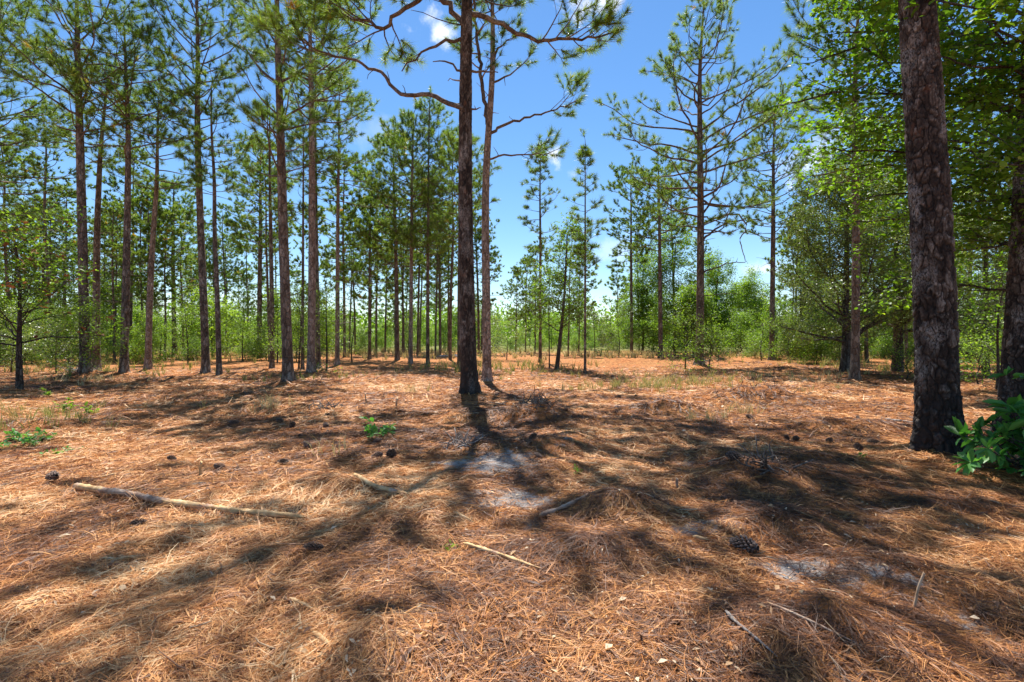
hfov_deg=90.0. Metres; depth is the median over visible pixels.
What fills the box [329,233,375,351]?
pine tree
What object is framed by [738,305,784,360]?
shrub
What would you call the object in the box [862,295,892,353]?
understory shrub
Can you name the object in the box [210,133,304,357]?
pine tree
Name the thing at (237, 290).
pine tree
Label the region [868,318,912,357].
understory shrub
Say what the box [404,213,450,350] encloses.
pine tree
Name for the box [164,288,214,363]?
shrub
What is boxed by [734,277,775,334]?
understory shrub
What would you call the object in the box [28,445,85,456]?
seedling
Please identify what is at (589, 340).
understory shrub
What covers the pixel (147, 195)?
pine tree
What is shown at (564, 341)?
understory shrub
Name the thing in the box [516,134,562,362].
pine tree
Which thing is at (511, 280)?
pine tree
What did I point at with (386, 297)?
pine tree
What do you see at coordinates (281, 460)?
pine cone
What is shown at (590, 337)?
understory shrub
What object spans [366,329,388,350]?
understory shrub
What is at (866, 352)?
pine tree
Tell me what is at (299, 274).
pine tree
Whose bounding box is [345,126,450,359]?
pine tree
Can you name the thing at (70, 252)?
pine tree
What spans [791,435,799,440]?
pine cone
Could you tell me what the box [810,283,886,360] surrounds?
understory shrub
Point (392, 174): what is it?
pine tree
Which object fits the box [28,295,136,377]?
shrub
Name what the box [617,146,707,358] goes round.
pine tree
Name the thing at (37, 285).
pine tree
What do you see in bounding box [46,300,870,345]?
distant wood
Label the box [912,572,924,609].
fallen stick
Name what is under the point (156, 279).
pine tree
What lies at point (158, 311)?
shrub
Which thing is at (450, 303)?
pine tree
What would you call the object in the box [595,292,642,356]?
shrub
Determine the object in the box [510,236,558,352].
pine tree
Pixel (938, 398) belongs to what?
pine tree
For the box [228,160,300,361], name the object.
pine tree
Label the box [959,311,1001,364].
understory shrub
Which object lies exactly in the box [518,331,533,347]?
understory shrub
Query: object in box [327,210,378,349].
pine tree
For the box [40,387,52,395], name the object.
seedling
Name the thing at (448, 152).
pine tree
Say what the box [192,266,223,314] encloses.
pine tree
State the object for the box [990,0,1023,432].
pine tree
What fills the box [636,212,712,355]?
oak tree
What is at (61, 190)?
pine tree
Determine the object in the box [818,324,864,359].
understory shrub
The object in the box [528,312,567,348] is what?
understory shrub
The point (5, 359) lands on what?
understory shrub
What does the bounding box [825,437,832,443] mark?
pine cone
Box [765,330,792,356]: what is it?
understory shrub
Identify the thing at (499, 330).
understory shrub
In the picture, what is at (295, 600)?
stick
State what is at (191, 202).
pine tree
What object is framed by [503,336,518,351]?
understory shrub
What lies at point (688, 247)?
pine tree
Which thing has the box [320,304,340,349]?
understory shrub
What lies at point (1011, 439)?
rhododendron shrub
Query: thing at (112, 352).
understory shrub
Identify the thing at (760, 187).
pine tree
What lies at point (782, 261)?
pine tree
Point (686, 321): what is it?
shrub
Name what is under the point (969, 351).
shrub
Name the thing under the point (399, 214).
pine tree
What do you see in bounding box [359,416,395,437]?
seedling
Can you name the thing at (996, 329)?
oak tree
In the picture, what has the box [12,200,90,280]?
pine tree
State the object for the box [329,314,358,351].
understory shrub
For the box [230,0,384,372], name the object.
pine tree
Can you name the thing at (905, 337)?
pine tree
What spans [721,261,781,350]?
oak tree
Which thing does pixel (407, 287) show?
pine tree
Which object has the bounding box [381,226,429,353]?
pine tree
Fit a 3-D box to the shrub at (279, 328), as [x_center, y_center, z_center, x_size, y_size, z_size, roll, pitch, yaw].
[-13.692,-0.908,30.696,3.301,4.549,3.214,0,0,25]
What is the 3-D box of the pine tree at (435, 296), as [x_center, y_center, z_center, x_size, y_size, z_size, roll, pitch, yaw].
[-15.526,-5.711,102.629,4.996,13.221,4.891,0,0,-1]
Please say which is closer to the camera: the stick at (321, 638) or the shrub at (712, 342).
the stick at (321, 638)
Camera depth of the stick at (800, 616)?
2.45 m
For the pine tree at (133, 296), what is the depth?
56.25 m
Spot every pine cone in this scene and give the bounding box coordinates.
[45,470,59,480]
[129,518,146,525]
[167,455,176,460]
[213,462,224,469]
[229,419,238,423]
[277,458,288,463]
[289,421,295,427]
[303,440,311,448]
[303,541,323,550]
[370,451,382,457]
[385,448,396,457]
[529,433,536,438]
[725,450,743,459]
[729,535,759,552]
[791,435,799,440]
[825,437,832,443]
[853,443,862,450]
[867,438,879,443]
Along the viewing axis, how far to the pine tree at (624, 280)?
55.62 m
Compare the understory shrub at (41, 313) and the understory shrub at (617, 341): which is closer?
the understory shrub at (41, 313)
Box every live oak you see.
[756,145,974,371]
[776,265,828,357]
[820,172,995,371]
[886,191,1010,373]
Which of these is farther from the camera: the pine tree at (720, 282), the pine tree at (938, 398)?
the pine tree at (720, 282)
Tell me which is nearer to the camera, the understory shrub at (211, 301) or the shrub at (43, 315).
the shrub at (43, 315)
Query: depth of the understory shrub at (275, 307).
42.18 m
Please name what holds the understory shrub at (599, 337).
on the ground at (360, 362)
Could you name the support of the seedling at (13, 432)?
on the ground at (360, 362)
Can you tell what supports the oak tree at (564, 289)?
on the ground at (360, 362)
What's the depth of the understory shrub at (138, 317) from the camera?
46.95 m
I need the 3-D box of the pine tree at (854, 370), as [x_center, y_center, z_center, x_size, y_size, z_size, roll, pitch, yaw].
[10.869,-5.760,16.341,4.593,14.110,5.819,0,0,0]
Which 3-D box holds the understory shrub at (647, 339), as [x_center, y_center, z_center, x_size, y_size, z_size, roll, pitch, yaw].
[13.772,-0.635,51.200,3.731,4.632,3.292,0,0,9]
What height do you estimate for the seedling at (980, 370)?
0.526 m
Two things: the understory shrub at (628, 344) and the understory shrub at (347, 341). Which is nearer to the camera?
the understory shrub at (347, 341)
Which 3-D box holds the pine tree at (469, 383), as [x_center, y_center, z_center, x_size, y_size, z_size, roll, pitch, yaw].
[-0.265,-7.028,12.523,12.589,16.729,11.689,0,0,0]
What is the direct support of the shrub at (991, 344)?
on the ground at (360, 362)
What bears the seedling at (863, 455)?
on the ground at (360, 362)
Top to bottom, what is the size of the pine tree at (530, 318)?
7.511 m
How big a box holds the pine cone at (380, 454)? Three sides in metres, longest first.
0.152 x 0.091 x 0.067 m
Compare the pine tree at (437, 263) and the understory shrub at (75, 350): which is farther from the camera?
the pine tree at (437, 263)
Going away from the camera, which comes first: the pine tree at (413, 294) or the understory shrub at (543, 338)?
the understory shrub at (543, 338)
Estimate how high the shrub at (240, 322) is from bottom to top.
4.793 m
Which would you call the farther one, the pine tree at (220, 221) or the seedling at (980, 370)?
the pine tree at (220, 221)
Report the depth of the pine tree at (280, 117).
16.21 m
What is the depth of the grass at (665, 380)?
20.50 m
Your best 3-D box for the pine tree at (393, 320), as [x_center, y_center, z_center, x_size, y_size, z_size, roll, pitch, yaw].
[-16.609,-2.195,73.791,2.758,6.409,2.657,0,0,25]
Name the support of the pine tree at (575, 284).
on the ground at (360, 362)
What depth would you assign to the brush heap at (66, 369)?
20.35 m
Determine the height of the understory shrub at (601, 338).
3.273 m
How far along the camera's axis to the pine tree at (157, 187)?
23.80 m
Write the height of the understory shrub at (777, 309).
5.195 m
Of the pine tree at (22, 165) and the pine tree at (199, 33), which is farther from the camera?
the pine tree at (22, 165)
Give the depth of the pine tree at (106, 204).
31.55 m
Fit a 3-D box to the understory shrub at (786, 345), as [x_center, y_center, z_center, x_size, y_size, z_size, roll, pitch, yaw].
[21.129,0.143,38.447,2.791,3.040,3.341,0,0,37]
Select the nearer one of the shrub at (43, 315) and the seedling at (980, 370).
the seedling at (980, 370)
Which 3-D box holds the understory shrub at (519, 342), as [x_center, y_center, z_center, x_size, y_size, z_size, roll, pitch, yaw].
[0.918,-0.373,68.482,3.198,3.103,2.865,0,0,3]
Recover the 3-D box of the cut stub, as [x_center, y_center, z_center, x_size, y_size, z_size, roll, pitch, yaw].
[-3.276,1.353,5.382,0.051,0.204,0.033,0,0,0]
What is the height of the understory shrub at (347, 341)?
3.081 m
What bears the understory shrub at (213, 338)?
on the ground at (360, 362)
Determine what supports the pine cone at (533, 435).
on the ground at (360, 362)
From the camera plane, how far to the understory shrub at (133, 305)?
69.96 m
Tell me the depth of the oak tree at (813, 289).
42.30 m
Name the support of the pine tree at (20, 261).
on the ground at (360, 362)
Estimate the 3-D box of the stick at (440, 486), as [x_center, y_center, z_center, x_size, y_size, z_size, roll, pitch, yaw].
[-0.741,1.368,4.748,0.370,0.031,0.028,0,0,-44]
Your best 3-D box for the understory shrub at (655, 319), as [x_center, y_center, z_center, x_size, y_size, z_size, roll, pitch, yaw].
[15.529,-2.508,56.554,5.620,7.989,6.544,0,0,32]
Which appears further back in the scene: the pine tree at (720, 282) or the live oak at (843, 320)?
the pine tree at (720, 282)
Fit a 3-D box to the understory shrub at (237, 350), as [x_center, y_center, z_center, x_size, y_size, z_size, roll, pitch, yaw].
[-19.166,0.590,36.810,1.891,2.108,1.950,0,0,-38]
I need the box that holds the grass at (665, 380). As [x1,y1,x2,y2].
[0,345,1000,456]
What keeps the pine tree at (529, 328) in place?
on the ground at (360, 362)
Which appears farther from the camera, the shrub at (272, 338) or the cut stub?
the shrub at (272, 338)
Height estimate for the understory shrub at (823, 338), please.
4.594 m
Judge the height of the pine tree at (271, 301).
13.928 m
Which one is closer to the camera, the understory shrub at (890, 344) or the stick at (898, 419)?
the stick at (898, 419)
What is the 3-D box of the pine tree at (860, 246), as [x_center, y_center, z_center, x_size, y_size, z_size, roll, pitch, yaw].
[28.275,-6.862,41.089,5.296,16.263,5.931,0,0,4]
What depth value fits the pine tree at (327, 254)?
35.84 m
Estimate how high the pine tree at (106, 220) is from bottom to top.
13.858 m
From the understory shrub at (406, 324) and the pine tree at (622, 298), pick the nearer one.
the understory shrub at (406, 324)
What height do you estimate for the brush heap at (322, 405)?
0.191 m
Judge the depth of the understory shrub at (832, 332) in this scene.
30.17 m
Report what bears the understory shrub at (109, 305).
on the ground at (360, 362)
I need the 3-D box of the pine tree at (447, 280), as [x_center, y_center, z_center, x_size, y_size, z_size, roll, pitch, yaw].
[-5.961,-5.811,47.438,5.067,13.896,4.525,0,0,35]
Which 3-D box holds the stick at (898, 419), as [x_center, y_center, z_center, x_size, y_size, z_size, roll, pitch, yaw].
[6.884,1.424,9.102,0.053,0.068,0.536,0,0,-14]
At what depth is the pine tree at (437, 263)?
41.54 m
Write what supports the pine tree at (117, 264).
on the ground at (360, 362)
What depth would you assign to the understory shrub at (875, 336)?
37.73 m
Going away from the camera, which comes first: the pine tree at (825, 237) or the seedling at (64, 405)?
the seedling at (64, 405)
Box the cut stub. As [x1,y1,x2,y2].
[199,461,202,475]
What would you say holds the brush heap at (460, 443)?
on the ground at (360, 362)
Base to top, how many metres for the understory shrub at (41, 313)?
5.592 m
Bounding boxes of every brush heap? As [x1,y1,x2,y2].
[55,362,103,374]
[301,398,342,409]
[305,358,335,367]
[439,427,484,449]
[487,385,558,407]
[726,376,799,391]
[728,435,813,474]
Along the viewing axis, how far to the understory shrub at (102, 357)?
30.34 m
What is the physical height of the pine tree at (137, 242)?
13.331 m
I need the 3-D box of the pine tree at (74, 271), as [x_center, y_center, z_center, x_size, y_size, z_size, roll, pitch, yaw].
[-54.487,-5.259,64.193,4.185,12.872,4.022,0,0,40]
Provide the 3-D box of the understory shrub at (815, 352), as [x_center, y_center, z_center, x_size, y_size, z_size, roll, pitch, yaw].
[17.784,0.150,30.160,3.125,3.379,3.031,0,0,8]
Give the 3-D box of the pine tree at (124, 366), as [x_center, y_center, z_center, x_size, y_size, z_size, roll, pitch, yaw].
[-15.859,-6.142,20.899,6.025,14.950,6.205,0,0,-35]
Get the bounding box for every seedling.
[0,427,57,447]
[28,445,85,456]
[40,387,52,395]
[54,398,78,410]
[80,401,99,412]
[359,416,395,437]
[445,539,461,551]
[573,464,582,473]
[841,452,867,458]
[967,366,994,377]
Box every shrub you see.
[0,289,61,371]
[0,291,33,361]
[0,297,33,359]
[0,303,100,371]
[0,332,49,364]
[1,326,15,361]
[6,310,49,362]
[13,298,54,363]
[23,297,77,356]
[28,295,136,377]
[37,316,105,365]
[39,296,104,364]
[51,284,107,342]
[72,268,140,353]
[75,346,109,363]
[101,330,119,359]
[102,339,140,361]
[104,328,160,363]
[109,296,144,336]
[112,294,181,359]
[118,297,178,350]
[129,306,182,366]
[132,303,162,350]
[161,332,186,352]
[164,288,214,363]
[167,282,255,358]
[177,335,215,360]
[191,323,224,350]
[209,301,246,346]
[210,294,276,360]
[226,322,256,353]
[232,337,255,359]
[240,323,281,360]
[246,283,294,354]
[255,287,306,362]
[258,264,334,369]
[274,285,355,355]
[274,314,325,361]
[291,271,353,372]
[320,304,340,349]
[324,292,380,361]
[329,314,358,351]
[340,331,356,351]
[342,323,365,350]
[354,335,375,355]
[357,325,367,345]
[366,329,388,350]
[371,320,393,350]
[392,315,425,351]
[399,309,434,347]
[405,331,422,350]
[429,304,456,347]
[430,320,455,349]
[438,323,456,348]
[452,306,498,352]
[452,310,502,348]
[476,299,505,345]
[477,315,530,359]
[491,314,509,346]
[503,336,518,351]
[511,329,528,347]
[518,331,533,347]
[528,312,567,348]
[531,332,553,350]
[545,317,576,347]
[569,322,596,349]
[569,334,583,352]
[578,303,613,354]
[580,329,599,349]
[592,322,622,356]
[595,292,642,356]
[595,328,606,345]
[609,334,626,350]
[614,315,637,348]
[616,295,666,353]
[620,339,634,348]
[633,289,672,350]
[634,318,663,350]
[657,302,717,369]
[665,337,684,351]
[666,284,755,353]
[674,317,740,372]
[713,306,763,354]
[722,274,769,349]
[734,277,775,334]
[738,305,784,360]
[742,292,801,359]
[742,338,767,358]
[761,312,818,359]
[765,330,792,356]
[777,329,804,357]
[784,300,862,363]
[785,315,841,364]
[792,324,820,357]
[794,307,836,358]
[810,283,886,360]
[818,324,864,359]
[860,307,910,355]
[860,328,909,358]
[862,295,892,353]
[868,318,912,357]
[874,327,912,357]
[874,336,914,378]
[905,317,1002,383]
[908,324,913,356]
[913,319,1001,379]
[944,366,1023,476]
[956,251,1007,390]
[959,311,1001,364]
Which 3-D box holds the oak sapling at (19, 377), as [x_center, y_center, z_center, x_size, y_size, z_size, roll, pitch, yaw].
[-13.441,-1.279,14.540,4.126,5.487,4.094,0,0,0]
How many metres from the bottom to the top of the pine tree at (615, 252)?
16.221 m
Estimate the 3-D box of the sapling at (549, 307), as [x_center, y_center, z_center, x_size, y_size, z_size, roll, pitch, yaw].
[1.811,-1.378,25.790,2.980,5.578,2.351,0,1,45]
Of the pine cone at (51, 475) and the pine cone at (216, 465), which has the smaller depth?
the pine cone at (51, 475)
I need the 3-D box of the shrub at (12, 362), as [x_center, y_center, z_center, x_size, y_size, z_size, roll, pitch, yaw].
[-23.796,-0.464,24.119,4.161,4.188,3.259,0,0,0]
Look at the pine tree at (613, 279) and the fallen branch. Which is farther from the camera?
the pine tree at (613, 279)
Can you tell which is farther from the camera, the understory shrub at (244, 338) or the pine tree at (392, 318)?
the pine tree at (392, 318)
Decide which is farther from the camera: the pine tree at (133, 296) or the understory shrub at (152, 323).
the pine tree at (133, 296)
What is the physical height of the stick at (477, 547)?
0.032 m
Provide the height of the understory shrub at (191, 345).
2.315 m
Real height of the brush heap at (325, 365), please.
0.610 m
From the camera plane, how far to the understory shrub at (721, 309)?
46.81 m
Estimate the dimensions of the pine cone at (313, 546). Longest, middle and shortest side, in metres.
0.135 x 0.073 x 0.067 m
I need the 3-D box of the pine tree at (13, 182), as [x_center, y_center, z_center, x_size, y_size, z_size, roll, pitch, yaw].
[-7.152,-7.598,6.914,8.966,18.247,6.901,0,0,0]
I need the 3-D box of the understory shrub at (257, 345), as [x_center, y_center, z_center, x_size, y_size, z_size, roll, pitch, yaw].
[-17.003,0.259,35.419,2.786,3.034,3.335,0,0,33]
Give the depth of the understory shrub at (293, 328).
30.95 m
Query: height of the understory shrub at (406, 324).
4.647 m
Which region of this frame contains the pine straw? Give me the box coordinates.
[0,361,1023,681]
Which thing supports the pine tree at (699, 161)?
on the ground at (360, 362)
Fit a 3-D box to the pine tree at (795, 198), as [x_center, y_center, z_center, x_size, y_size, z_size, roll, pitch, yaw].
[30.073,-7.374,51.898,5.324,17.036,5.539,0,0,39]
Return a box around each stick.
[102,554,136,559]
[289,597,319,613]
[312,631,333,648]
[353,473,409,494]
[416,484,447,492]
[453,511,474,522]
[463,542,538,567]
[538,489,598,516]
[693,535,708,539]
[725,610,777,656]
[767,602,861,645]
[885,418,912,421]
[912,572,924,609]
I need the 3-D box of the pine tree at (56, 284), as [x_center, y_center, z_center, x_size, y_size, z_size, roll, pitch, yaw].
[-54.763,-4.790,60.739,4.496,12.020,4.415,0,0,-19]
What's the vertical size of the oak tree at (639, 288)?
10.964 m
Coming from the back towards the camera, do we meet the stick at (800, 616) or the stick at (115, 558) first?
the stick at (115, 558)
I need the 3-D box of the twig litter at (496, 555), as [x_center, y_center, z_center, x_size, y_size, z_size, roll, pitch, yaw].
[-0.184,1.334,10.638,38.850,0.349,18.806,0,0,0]
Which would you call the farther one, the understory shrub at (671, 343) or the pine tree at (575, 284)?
the pine tree at (575, 284)
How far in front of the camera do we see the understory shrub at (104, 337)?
36.52 m
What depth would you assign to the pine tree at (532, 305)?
49.86 m
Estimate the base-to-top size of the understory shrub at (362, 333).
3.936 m
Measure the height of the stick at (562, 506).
0.106 m
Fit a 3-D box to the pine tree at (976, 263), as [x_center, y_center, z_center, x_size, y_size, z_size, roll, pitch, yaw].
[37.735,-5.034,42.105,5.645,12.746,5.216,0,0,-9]
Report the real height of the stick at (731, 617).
0.042 m
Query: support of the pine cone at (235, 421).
on the ground at (360, 362)
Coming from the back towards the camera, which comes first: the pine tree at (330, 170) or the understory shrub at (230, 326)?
the understory shrub at (230, 326)
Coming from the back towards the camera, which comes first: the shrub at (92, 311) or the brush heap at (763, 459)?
the shrub at (92, 311)
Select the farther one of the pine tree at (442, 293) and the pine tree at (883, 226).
the pine tree at (442, 293)
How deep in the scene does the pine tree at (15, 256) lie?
46.97 m
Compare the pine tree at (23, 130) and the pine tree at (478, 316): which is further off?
the pine tree at (478, 316)
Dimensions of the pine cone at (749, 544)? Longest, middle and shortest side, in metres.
0.211 x 0.124 x 0.118 m
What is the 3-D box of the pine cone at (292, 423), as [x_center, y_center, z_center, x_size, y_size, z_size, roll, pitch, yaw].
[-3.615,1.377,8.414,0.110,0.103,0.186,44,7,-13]
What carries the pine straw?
on the ground at (360, 362)
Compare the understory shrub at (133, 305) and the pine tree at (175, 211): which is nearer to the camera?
the pine tree at (175, 211)
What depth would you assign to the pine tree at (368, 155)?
27.61 m
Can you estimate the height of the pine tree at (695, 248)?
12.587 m
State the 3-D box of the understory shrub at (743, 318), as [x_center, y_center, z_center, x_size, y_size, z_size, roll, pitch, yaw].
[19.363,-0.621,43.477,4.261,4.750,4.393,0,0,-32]
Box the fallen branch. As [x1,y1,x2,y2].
[72,483,304,518]
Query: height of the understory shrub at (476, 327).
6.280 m
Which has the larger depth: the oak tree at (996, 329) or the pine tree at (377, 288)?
the pine tree at (377, 288)
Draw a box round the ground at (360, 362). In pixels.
[0,338,1023,681]
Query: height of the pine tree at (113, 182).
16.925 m
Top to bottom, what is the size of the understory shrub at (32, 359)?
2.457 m
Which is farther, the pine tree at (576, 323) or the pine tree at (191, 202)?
the pine tree at (576, 323)
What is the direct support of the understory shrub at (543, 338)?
on the ground at (360, 362)
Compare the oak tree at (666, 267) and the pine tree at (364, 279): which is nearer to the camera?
the pine tree at (364, 279)
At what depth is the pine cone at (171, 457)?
6.15 m
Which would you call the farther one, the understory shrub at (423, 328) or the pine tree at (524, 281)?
the understory shrub at (423, 328)
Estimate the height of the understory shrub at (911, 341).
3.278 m
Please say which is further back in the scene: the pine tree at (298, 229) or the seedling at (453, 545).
the pine tree at (298, 229)
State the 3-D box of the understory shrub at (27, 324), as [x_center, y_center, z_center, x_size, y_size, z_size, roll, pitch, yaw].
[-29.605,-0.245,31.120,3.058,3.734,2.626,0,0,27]
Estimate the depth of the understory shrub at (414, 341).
55.55 m
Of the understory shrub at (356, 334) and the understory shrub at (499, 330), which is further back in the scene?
the understory shrub at (499, 330)
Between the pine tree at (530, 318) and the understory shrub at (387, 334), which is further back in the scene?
the pine tree at (530, 318)
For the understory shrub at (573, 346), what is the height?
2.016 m
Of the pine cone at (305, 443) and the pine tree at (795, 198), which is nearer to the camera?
the pine cone at (305, 443)
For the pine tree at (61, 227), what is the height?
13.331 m
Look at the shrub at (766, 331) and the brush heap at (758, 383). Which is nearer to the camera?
the brush heap at (758, 383)
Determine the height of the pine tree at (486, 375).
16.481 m
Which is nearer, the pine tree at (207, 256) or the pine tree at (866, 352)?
the pine tree at (866, 352)
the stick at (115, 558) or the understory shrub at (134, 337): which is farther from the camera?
the understory shrub at (134, 337)
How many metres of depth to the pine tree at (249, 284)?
59.62 m
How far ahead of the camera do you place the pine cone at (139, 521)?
3.94 m
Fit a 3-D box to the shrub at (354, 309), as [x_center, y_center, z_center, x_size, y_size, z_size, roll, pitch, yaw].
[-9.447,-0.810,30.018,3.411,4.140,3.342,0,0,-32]
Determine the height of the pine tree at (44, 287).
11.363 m
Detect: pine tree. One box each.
[0,0,88,231]
[0,0,189,372]
[0,97,105,362]
[0,124,59,361]
[0,181,28,183]
[0,193,77,304]
[0,197,62,311]
[0,202,56,321]
[0,235,19,300]
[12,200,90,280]
[16,239,77,313]
[16,267,60,310]
[20,0,207,372]
[32,252,73,309]
[35,210,92,310]
[36,181,104,321]
[56,53,149,369]
[62,255,110,316]
[66,251,92,292]
[71,193,149,362]
[72,217,122,353]
[87,139,174,341]
[88,208,146,330]
[100,185,181,337]
[100,224,146,286]
[101,71,216,368]
[101,175,183,321]
[105,262,145,313]
[119,196,197,360]
[129,0,285,372]
[133,254,163,314]
[135,173,211,356]
[156,200,219,354]
[168,277,196,329]
[169,268,198,325]
[170,70,264,374]
[177,284,198,320]
[183,245,231,316]
[187,241,236,341]
[192,208,248,349]
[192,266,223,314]
[207,228,250,322]
[209,0,359,381]
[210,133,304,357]
[222,229,276,330]
[227,268,252,318]
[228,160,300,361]
[229,92,306,368]
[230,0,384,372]
[232,274,262,322]
[245,0,633,394]
[251,228,299,352]
[268,118,336,369]
[268,204,340,304]
[273,51,366,367]
[279,267,306,316]
[288,79,384,364]
[301,144,379,356]
[325,191,403,358]
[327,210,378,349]
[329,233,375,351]
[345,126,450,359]
[346,189,402,352]
[347,237,393,323]
[362,208,404,351]
[363,297,382,344]
[367,99,453,363]
[371,194,426,352]
[377,273,414,348]
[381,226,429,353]
[386,84,474,363]
[388,306,401,336]
[393,197,446,353]
[393,275,422,320]
[398,248,424,320]
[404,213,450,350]
[404,307,419,333]
[413,125,502,367]
[415,134,489,359]
[415,293,429,341]
[416,201,457,354]
[418,205,473,351]
[418,209,457,355]
[420,247,457,351]
[423,239,457,317]
[423,284,446,313]
[440,0,593,381]
[451,191,499,353]
[473,227,504,353]
[500,264,534,352]
[503,252,545,351]
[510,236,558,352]
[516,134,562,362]
[520,299,537,331]
[520,308,536,337]
[521,272,548,347]
[543,218,598,352]
[560,128,608,373]
[561,241,602,352]
[565,276,590,344]
[570,310,588,336]
[593,0,804,364]
[600,160,656,355]
[603,263,633,349]
[614,288,635,347]
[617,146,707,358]
[620,236,657,349]
[636,179,696,349]
[682,238,718,285]
[705,267,729,315]
[730,85,824,359]
[764,209,831,318]
[767,239,821,313]
[778,185,833,286]
[780,0,905,379]
[793,190,860,344]
[803,129,897,362]
[824,160,906,353]
[851,163,908,357]
[868,134,953,362]
[898,0,974,454]
[946,83,1014,360]
[953,148,1012,274]
[955,113,1016,362]
[956,223,995,303]
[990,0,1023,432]
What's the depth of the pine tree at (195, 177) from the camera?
21.50 m
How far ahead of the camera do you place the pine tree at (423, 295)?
110.11 m
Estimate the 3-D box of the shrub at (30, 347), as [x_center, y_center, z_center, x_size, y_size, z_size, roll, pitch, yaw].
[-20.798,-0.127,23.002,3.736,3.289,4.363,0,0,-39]
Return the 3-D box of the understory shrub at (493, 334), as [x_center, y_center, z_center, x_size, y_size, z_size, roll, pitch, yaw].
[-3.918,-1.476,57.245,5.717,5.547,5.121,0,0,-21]
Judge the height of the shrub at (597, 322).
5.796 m
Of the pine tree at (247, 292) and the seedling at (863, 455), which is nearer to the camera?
the seedling at (863, 455)
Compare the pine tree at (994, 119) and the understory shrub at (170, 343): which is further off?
the understory shrub at (170, 343)
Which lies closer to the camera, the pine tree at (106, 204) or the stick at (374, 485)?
the stick at (374, 485)
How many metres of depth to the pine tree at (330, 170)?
25.64 m
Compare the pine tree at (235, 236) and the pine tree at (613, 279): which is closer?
the pine tree at (235, 236)
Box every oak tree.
[524,210,596,369]
[611,240,672,352]
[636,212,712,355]
[663,279,727,356]
[690,246,748,351]
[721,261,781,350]
[761,0,1023,332]
[788,260,829,326]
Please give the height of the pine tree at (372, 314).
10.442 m
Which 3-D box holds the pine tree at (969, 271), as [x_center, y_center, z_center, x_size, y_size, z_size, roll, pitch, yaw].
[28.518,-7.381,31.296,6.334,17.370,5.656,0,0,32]
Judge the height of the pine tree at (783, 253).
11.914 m
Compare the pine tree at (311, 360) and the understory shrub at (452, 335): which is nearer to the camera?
the pine tree at (311, 360)
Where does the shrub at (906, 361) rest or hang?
on the ground at (360, 362)
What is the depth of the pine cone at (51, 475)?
5.19 m
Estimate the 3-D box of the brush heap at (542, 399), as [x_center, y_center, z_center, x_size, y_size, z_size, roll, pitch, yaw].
[0.379,1.011,9.558,1.323,0.426,1.085,0,0,43]
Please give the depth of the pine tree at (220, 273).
48.53 m
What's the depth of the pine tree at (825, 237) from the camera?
42.05 m
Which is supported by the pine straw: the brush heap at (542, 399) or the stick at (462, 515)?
the stick at (462, 515)
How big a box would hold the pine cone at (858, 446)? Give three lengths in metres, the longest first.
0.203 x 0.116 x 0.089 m
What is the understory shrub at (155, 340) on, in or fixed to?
on the ground at (360, 362)
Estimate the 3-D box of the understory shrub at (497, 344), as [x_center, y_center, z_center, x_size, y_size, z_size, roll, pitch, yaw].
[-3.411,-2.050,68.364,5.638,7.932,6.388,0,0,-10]
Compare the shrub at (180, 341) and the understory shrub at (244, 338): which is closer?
the shrub at (180, 341)
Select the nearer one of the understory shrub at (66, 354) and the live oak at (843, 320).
the live oak at (843, 320)
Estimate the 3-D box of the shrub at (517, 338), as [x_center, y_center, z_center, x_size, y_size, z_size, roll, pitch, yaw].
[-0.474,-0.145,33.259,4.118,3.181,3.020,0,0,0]
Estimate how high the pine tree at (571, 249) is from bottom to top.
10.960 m
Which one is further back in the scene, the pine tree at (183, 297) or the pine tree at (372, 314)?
the pine tree at (372, 314)
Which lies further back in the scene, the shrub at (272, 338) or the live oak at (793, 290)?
the live oak at (793, 290)
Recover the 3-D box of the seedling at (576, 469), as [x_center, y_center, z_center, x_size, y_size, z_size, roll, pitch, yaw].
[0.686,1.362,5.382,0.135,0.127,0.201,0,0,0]
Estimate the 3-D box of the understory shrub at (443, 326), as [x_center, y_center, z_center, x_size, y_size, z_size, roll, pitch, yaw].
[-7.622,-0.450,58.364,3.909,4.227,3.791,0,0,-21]
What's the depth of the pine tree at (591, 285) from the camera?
43.98 m
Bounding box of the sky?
[0,0,1023,336]
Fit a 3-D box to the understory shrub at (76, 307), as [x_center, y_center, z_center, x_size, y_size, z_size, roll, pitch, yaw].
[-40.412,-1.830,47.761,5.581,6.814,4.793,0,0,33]
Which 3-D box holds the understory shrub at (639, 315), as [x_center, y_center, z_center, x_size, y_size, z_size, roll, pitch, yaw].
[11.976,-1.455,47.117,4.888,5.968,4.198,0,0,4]
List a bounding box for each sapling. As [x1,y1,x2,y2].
[0,203,135,389]
[525,260,580,367]
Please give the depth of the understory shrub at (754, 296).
55.95 m
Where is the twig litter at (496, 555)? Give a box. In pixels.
[0,375,1018,681]
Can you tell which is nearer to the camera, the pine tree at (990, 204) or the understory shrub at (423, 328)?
the pine tree at (990, 204)
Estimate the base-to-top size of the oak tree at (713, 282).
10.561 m
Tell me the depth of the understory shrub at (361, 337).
39.16 m
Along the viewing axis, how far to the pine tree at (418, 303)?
43.50 m
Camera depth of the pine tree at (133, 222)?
37.96 m
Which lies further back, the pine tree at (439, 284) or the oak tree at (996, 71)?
the pine tree at (439, 284)

